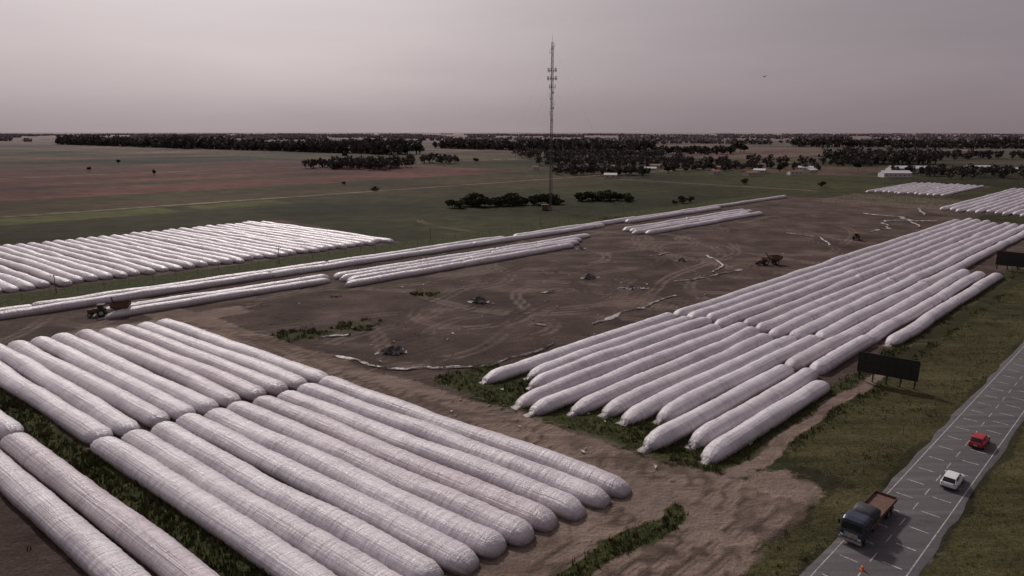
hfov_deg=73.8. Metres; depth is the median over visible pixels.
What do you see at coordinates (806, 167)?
roof
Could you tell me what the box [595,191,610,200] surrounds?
shrub
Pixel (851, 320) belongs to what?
grain bag
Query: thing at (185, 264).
grain bag
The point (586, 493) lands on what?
grain bag
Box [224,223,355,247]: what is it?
grain bag
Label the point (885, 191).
grain bag
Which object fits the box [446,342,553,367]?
plastic sheet
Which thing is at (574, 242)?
grain bag
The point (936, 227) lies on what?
grain bag
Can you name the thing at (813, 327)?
grain bag
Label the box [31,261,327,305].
grain bag
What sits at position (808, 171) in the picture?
walls
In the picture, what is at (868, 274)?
grain bag
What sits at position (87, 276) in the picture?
grain bag
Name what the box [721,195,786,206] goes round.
grain bag
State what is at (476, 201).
shrub
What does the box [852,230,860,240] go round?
loader tractor
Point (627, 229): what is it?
grain bag
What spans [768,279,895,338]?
grain bag
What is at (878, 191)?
grain bag
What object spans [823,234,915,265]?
grain bag
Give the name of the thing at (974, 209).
grain bag
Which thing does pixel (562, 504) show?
grain bag
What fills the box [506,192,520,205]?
shrub
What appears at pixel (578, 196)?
shrub
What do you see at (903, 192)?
grain bag
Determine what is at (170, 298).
grain bag
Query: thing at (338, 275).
grain bag
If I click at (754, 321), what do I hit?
grain bag
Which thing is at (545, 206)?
radio mast
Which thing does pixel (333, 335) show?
plastic sheet
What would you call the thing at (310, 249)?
grain bag
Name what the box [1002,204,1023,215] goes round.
grain bag
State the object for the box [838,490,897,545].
flatbed truck
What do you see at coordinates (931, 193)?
grain bag
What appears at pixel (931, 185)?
grain bag
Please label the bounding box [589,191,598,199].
shrub
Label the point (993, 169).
village trees
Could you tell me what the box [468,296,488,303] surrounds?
plastic heap
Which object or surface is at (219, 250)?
grain bag
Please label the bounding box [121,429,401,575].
grain bag
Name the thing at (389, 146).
eucalyptus belt
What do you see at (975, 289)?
grain bag
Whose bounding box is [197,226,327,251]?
grain bag
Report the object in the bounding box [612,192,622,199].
shrub
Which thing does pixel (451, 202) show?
shrub
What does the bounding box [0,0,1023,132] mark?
sky
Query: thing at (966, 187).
grain bag
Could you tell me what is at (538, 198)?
shrub
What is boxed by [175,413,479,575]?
grain bag
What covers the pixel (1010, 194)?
grain bag
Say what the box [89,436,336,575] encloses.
grain bag
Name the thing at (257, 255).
grain bag
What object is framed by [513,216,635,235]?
grain bag
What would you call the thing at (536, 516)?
grain bag
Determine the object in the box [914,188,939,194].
grain bag
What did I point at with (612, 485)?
grain bag
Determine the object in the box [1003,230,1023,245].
grain bag
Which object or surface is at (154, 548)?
grain bag
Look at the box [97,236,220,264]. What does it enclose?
grain bag
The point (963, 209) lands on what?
grain bag
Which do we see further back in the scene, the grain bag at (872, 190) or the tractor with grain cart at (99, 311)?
the grain bag at (872, 190)
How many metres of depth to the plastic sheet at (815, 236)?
266.36 m
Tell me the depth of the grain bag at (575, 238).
240.99 m
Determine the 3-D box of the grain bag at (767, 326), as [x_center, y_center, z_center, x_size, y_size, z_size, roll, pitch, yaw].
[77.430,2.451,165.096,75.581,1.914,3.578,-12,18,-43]
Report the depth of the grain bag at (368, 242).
266.64 m
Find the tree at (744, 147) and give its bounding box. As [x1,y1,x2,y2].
[741,144,748,153]
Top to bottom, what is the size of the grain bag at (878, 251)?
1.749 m
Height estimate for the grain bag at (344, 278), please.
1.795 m
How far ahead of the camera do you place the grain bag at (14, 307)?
154.61 m
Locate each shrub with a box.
[445,199,455,207]
[454,201,463,207]
[460,193,478,206]
[464,194,476,205]
[472,192,489,206]
[472,197,484,204]
[484,199,496,205]
[492,195,510,206]
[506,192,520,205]
[516,196,526,203]
[530,194,545,204]
[544,193,554,203]
[551,194,564,203]
[574,191,590,201]
[574,192,584,199]
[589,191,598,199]
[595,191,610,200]
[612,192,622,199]
[621,193,633,201]
[678,195,686,202]
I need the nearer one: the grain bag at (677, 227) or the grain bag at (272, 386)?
the grain bag at (272, 386)
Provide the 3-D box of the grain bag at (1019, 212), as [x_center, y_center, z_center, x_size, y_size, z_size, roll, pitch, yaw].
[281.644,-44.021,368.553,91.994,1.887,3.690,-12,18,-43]
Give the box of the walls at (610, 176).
[604,175,616,177]
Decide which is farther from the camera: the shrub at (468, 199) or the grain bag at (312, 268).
the shrub at (468, 199)
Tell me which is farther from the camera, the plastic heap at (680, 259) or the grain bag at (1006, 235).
the grain bag at (1006, 235)
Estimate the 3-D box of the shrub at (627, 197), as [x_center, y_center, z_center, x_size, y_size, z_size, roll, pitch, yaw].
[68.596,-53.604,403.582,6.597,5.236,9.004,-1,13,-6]
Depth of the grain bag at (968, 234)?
273.00 m
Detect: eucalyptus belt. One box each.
[54,133,424,154]
[432,135,736,154]
[790,135,1023,148]
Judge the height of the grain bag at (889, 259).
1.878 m
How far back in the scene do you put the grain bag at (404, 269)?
197.67 m
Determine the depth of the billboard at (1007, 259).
201.38 m
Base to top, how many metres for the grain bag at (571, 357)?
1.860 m
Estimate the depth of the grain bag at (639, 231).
283.99 m
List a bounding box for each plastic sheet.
[321,334,347,336]
[331,354,442,369]
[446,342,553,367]
[593,295,676,323]
[675,269,741,281]
[706,255,723,271]
[785,232,830,244]
[865,213,919,226]
[868,220,930,232]
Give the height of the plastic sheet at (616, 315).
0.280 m
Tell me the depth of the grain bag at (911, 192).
461.20 m
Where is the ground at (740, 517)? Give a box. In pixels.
[0,133,1023,575]
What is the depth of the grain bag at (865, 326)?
146.47 m
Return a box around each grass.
[0,291,1023,575]
[598,216,1021,372]
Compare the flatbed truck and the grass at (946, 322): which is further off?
the grass at (946, 322)
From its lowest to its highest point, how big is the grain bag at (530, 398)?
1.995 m
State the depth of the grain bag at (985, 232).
269.65 m
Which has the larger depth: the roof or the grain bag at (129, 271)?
the roof
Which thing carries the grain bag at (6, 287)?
on the ground at (740, 517)
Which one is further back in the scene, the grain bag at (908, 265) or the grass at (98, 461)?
the grain bag at (908, 265)
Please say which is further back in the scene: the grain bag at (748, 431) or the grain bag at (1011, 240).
the grain bag at (1011, 240)
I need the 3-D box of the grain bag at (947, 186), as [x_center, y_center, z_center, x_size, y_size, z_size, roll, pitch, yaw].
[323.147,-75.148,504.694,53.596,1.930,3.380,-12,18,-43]
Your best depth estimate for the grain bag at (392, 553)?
71.60 m
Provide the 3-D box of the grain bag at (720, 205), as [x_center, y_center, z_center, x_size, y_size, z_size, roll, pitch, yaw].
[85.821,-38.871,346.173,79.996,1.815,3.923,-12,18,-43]
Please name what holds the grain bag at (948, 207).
on the ground at (740, 517)
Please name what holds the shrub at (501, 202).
on the ground at (740, 517)
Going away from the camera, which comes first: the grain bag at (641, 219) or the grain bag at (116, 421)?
the grain bag at (116, 421)
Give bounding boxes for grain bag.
[0,246,98,281]
[0,251,83,282]
[0,258,72,286]
[0,265,49,287]
[0,272,272,319]
[0,273,35,290]
[0,279,18,292]
[0,304,31,310]
[0,343,140,436]
[0,361,113,444]
[0,409,23,439]
[0,432,219,575]
[0,449,150,575]
[2,244,112,279]
[7,340,169,427]
[14,243,127,278]
[26,242,140,275]
[30,336,195,420]
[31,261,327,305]
[41,241,155,274]
[51,333,218,415]
[52,240,168,271]
[65,239,182,270]
[75,237,194,268]
[75,329,241,407]
[86,237,207,266]
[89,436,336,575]
[92,274,330,316]
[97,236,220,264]
[98,278,330,319]
[98,328,267,400]
[109,234,232,264]
[116,324,288,395]
[121,234,244,263]
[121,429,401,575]
[129,232,253,259]
[136,322,307,389]
[140,231,263,258]
[150,231,277,258]
[150,421,443,575]
[156,318,328,383]
[161,230,287,256]
[168,229,296,254]
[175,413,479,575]
[177,227,308,253]
[191,227,319,252]
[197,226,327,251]
[204,225,335,249]
[204,408,506,558]
[216,224,346,248]
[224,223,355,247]
[226,401,534,546]
[235,223,363,245]
[241,222,374,245]
[247,221,378,243]
[252,395,558,532]
[261,221,393,242]
[270,242,474,277]
[277,390,585,520]
[297,383,610,508]
[318,376,631,497]
[327,236,503,262]
[333,248,496,278]
[339,251,491,281]
[345,262,465,287]
[346,257,470,282]
[463,243,573,266]
[470,240,579,258]
[472,223,604,246]
[479,312,676,384]
[491,237,581,252]
[495,233,590,249]
[511,324,721,409]
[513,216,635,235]
[523,316,691,379]
[523,322,747,417]
[526,317,711,389]
[566,326,759,417]
[598,333,773,418]
[616,335,796,426]
[622,218,687,231]
[625,206,720,222]
[629,219,691,232]
[632,220,700,234]
[636,204,722,217]
[637,364,794,453]
[645,219,717,234]
[650,335,820,425]
[673,263,830,317]
[683,368,818,450]
[686,209,744,219]
[687,263,843,319]
[690,209,752,219]
[699,380,830,464]
[700,211,748,220]
[706,270,841,321]
[714,269,858,327]
[715,211,762,222]
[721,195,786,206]
[743,276,863,326]
[756,273,889,332]
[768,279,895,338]
[785,333,852,370]
[789,275,920,339]
[809,334,873,374]
[815,282,928,340]
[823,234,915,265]
[836,241,921,272]
[837,235,926,265]
[841,296,921,338]
[855,236,961,280]
[856,238,943,272]
[865,296,941,343]
[866,186,894,191]
[874,186,901,192]
[882,186,909,192]
[883,299,960,346]
[884,241,965,275]
[886,238,983,282]
[888,186,914,192]
[894,186,921,192]
[895,182,916,186]
[897,187,924,193]
[907,187,933,193]
[910,269,969,300]
[911,219,959,235]
[911,241,993,279]
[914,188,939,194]
[917,219,980,243]
[918,188,943,194]
[918,241,1008,285]
[920,183,941,186]
[920,218,972,235]
[926,188,951,194]
[933,189,957,195]
[934,271,984,302]
[937,184,959,188]
[939,220,990,240]
[940,196,986,209]
[941,189,965,195]
[950,196,994,210]
[950,273,1002,303]
[952,184,969,188]
[956,197,999,211]
[957,185,976,189]
[958,222,997,239]
[961,222,1010,242]
[965,185,983,190]
[966,198,1009,211]
[975,198,1016,212]
[981,223,1017,240]
[984,224,1023,244]
[986,188,1016,197]
[986,198,1023,212]
[994,188,1023,197]
[994,201,1023,213]
[999,190,1023,198]
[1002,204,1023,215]
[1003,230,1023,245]
[1007,192,1023,198]
[1012,209,1023,214]
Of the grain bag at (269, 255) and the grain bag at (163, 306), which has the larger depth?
the grain bag at (269, 255)
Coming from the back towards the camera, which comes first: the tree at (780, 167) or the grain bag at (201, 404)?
the tree at (780, 167)
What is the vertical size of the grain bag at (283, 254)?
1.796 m
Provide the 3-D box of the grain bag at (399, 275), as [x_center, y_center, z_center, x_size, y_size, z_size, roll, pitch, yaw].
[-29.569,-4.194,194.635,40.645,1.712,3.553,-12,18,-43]
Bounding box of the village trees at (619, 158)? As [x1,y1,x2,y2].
[511,147,820,175]
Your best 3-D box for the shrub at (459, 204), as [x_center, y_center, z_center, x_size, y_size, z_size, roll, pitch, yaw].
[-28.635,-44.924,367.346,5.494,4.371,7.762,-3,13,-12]
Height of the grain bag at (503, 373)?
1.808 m
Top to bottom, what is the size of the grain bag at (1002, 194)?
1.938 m
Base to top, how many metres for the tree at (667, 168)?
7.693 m
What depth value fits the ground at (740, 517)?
163.76 m
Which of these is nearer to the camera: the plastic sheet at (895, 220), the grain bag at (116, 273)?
the grain bag at (116, 273)
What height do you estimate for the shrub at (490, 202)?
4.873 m
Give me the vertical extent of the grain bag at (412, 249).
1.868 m
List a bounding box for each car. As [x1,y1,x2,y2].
[940,470,964,489]
[968,432,990,448]
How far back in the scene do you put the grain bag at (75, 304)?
166.96 m
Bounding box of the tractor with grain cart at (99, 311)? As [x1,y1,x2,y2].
[87,297,130,316]
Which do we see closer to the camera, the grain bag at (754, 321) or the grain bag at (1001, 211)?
the grain bag at (754, 321)
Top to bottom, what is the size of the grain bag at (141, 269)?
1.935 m
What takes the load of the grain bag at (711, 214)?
on the ground at (740, 517)
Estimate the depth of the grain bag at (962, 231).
275.55 m
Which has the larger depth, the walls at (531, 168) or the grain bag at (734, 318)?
the walls at (531, 168)
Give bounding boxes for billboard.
[857,351,920,389]
[995,251,1023,271]
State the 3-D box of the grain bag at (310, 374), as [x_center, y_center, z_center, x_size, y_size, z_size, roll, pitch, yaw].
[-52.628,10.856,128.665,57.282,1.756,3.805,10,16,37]
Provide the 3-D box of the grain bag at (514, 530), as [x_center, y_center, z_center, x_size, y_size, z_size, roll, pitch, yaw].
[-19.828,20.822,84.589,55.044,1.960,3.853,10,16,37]
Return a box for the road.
[799,341,1023,575]
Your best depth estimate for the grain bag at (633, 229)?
290.20 m
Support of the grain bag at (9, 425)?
on the ground at (740, 517)
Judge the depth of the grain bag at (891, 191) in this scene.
469.50 m
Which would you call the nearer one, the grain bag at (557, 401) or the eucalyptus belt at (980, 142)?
the grain bag at (557, 401)
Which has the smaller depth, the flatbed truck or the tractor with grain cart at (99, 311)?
the flatbed truck
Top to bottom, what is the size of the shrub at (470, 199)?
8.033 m
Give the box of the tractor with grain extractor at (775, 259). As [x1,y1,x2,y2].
[755,253,782,264]
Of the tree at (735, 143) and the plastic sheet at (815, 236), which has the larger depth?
the tree at (735, 143)
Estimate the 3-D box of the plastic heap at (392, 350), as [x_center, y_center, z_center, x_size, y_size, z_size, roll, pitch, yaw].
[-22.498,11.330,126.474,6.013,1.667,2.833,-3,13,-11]
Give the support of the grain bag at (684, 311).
on the ground at (740, 517)
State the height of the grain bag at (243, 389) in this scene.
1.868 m
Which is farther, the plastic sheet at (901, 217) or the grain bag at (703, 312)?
the plastic sheet at (901, 217)
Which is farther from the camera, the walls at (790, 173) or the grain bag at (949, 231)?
the walls at (790, 173)
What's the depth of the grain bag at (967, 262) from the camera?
207.83 m
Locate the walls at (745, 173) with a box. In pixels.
[742,171,759,175]
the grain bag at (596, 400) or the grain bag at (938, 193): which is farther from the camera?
the grain bag at (938, 193)
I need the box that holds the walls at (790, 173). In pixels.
[787,170,802,174]
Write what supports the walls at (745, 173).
on the ground at (740, 517)
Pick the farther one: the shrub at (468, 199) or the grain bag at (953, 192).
the grain bag at (953, 192)
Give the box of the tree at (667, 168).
[664,166,672,172]
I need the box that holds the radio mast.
[497,38,624,213]
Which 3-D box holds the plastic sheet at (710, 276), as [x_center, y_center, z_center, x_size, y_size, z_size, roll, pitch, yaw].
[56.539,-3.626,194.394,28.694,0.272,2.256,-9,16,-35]
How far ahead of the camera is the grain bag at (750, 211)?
328.84 m
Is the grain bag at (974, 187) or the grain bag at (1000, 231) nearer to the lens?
the grain bag at (1000, 231)
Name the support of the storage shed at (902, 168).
on the ground at (740, 517)
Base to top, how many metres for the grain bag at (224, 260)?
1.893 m
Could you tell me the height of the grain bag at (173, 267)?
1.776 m
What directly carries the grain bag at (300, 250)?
on the ground at (740, 517)
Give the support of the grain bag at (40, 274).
on the ground at (740, 517)
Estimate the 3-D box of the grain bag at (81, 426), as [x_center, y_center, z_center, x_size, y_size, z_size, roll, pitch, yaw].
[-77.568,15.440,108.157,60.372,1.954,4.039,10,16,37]
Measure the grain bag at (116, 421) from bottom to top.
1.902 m
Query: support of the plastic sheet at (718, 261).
on the ground at (740, 517)
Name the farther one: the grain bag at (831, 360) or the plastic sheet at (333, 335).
the plastic sheet at (333, 335)
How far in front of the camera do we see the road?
78.72 m
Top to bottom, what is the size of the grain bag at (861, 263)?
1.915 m
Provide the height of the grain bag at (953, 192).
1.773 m
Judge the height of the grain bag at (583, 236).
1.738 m
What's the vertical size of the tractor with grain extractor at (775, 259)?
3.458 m
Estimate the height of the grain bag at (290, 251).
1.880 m
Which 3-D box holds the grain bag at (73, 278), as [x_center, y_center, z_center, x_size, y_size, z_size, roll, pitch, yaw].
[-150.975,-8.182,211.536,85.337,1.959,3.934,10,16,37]
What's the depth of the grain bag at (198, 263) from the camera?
225.50 m
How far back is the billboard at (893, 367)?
110.21 m
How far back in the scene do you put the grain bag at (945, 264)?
211.25 m
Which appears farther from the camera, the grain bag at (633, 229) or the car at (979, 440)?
the grain bag at (633, 229)
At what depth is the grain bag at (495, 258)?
222.47 m
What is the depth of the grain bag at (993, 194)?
446.17 m
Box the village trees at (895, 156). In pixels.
[818,145,1023,164]
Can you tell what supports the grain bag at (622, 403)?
on the ground at (740, 517)
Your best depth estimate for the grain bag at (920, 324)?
141.89 m
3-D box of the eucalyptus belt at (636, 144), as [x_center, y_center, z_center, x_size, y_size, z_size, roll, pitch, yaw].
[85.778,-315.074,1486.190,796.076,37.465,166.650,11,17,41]
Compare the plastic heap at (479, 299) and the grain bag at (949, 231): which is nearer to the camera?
the plastic heap at (479, 299)
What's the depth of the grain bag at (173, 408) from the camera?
110.08 m
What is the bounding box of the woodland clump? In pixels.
[301,152,459,169]
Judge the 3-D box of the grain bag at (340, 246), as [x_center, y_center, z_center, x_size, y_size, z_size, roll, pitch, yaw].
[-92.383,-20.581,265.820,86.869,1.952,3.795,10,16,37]
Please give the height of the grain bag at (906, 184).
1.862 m
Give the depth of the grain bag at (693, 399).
108.41 m
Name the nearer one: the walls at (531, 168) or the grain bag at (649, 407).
the grain bag at (649, 407)
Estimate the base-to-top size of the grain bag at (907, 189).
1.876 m
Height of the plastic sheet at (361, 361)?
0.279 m
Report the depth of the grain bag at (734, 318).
161.10 m
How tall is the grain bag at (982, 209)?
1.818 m
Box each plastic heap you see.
[375,345,406,354]
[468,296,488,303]
[580,273,598,278]
[617,286,648,289]
[675,258,686,261]
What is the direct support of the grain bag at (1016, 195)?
on the ground at (740, 517)
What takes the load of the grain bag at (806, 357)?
on the ground at (740, 517)
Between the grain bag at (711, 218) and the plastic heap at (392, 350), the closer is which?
the plastic heap at (392, 350)
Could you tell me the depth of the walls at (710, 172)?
657.01 m
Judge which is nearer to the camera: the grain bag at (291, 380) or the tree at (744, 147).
the grain bag at (291, 380)
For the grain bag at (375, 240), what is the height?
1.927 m
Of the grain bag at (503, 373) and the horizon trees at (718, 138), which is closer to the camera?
the grain bag at (503, 373)
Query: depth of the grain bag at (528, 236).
265.43 m
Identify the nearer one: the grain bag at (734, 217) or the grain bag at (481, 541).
the grain bag at (481, 541)
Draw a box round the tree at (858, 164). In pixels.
[853,162,862,170]
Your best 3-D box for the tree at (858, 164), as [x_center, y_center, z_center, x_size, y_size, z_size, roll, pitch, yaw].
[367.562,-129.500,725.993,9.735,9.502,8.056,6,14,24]
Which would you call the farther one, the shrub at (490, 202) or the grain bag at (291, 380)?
the shrub at (490, 202)
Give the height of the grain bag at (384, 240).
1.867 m
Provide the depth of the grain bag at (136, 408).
105.68 m
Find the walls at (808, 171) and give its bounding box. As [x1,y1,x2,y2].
[803,169,817,172]
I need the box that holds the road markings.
[810,346,1023,575]
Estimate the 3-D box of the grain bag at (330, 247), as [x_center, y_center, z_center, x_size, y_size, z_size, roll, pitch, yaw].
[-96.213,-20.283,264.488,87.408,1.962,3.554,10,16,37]
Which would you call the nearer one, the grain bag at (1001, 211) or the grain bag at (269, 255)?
the grain bag at (269, 255)
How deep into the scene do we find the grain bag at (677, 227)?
288.15 m
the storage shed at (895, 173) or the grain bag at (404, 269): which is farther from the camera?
the storage shed at (895, 173)
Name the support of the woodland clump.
on the ground at (740, 517)
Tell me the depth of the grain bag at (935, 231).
282.11 m
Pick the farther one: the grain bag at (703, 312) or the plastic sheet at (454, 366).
the grain bag at (703, 312)
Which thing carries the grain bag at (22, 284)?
on the ground at (740, 517)
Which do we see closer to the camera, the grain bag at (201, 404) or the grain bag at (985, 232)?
the grain bag at (201, 404)
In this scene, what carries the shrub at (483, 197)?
on the ground at (740, 517)
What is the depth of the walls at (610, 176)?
605.23 m
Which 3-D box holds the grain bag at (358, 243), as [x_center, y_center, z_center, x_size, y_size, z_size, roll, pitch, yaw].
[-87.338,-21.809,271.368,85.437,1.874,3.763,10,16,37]
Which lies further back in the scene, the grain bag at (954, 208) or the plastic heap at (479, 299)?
the grain bag at (954, 208)
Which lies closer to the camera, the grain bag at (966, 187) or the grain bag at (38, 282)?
the grain bag at (38, 282)
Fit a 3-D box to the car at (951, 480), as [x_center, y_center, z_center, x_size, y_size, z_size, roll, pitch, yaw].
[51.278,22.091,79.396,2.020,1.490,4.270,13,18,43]
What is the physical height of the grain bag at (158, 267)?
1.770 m
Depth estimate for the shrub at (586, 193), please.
403.77 m
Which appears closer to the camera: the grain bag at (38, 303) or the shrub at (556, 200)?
the grain bag at (38, 303)
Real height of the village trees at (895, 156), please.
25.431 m
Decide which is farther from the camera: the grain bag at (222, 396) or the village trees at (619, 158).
the village trees at (619, 158)
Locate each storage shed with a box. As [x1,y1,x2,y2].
[878,170,911,177]
[885,166,925,172]
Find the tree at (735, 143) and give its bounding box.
[731,141,739,148]
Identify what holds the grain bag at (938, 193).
on the ground at (740, 517)
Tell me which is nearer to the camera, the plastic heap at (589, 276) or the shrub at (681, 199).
the plastic heap at (589, 276)
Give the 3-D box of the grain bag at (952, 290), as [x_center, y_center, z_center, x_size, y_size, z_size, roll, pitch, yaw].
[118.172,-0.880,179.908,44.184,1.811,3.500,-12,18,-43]
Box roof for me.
[798,166,813,167]
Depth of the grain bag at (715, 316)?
164.44 m
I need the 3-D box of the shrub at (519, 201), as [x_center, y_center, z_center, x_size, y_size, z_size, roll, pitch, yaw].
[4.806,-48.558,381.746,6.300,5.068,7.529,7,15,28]
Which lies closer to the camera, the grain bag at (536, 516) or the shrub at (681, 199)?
the grain bag at (536, 516)
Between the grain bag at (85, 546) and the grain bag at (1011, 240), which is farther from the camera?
the grain bag at (1011, 240)
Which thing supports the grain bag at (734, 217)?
on the ground at (740, 517)
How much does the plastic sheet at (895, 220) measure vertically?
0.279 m
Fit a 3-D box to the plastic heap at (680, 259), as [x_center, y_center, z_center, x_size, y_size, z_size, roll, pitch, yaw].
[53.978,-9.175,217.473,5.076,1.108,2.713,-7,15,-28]
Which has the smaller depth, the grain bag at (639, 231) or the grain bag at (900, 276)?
the grain bag at (900, 276)
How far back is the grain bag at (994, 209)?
365.97 m
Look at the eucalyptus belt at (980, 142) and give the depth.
1841.30 m
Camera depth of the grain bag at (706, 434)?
97.03 m
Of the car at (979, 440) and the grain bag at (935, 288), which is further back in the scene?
the grain bag at (935, 288)
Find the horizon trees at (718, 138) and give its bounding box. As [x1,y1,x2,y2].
[0,133,1023,144]
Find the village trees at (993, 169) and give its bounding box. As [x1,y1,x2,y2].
[749,153,1023,178]
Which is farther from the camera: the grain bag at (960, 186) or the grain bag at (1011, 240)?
the grain bag at (960, 186)
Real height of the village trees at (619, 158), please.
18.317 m
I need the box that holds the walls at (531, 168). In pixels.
[529,166,538,169]
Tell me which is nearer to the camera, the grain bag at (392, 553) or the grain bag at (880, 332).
the grain bag at (392, 553)
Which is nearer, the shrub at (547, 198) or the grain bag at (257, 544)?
the grain bag at (257, 544)
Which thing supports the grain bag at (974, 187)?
on the ground at (740, 517)
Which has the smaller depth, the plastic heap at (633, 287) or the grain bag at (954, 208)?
the plastic heap at (633, 287)
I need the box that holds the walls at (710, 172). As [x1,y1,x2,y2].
[708,170,720,174]
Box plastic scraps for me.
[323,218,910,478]
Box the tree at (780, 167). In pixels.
[776,164,783,170]
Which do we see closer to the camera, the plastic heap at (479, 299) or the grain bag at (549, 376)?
the grain bag at (549, 376)
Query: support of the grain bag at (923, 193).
on the ground at (740, 517)
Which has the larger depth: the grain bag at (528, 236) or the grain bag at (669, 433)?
the grain bag at (528, 236)
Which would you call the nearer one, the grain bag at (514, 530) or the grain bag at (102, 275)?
the grain bag at (514, 530)

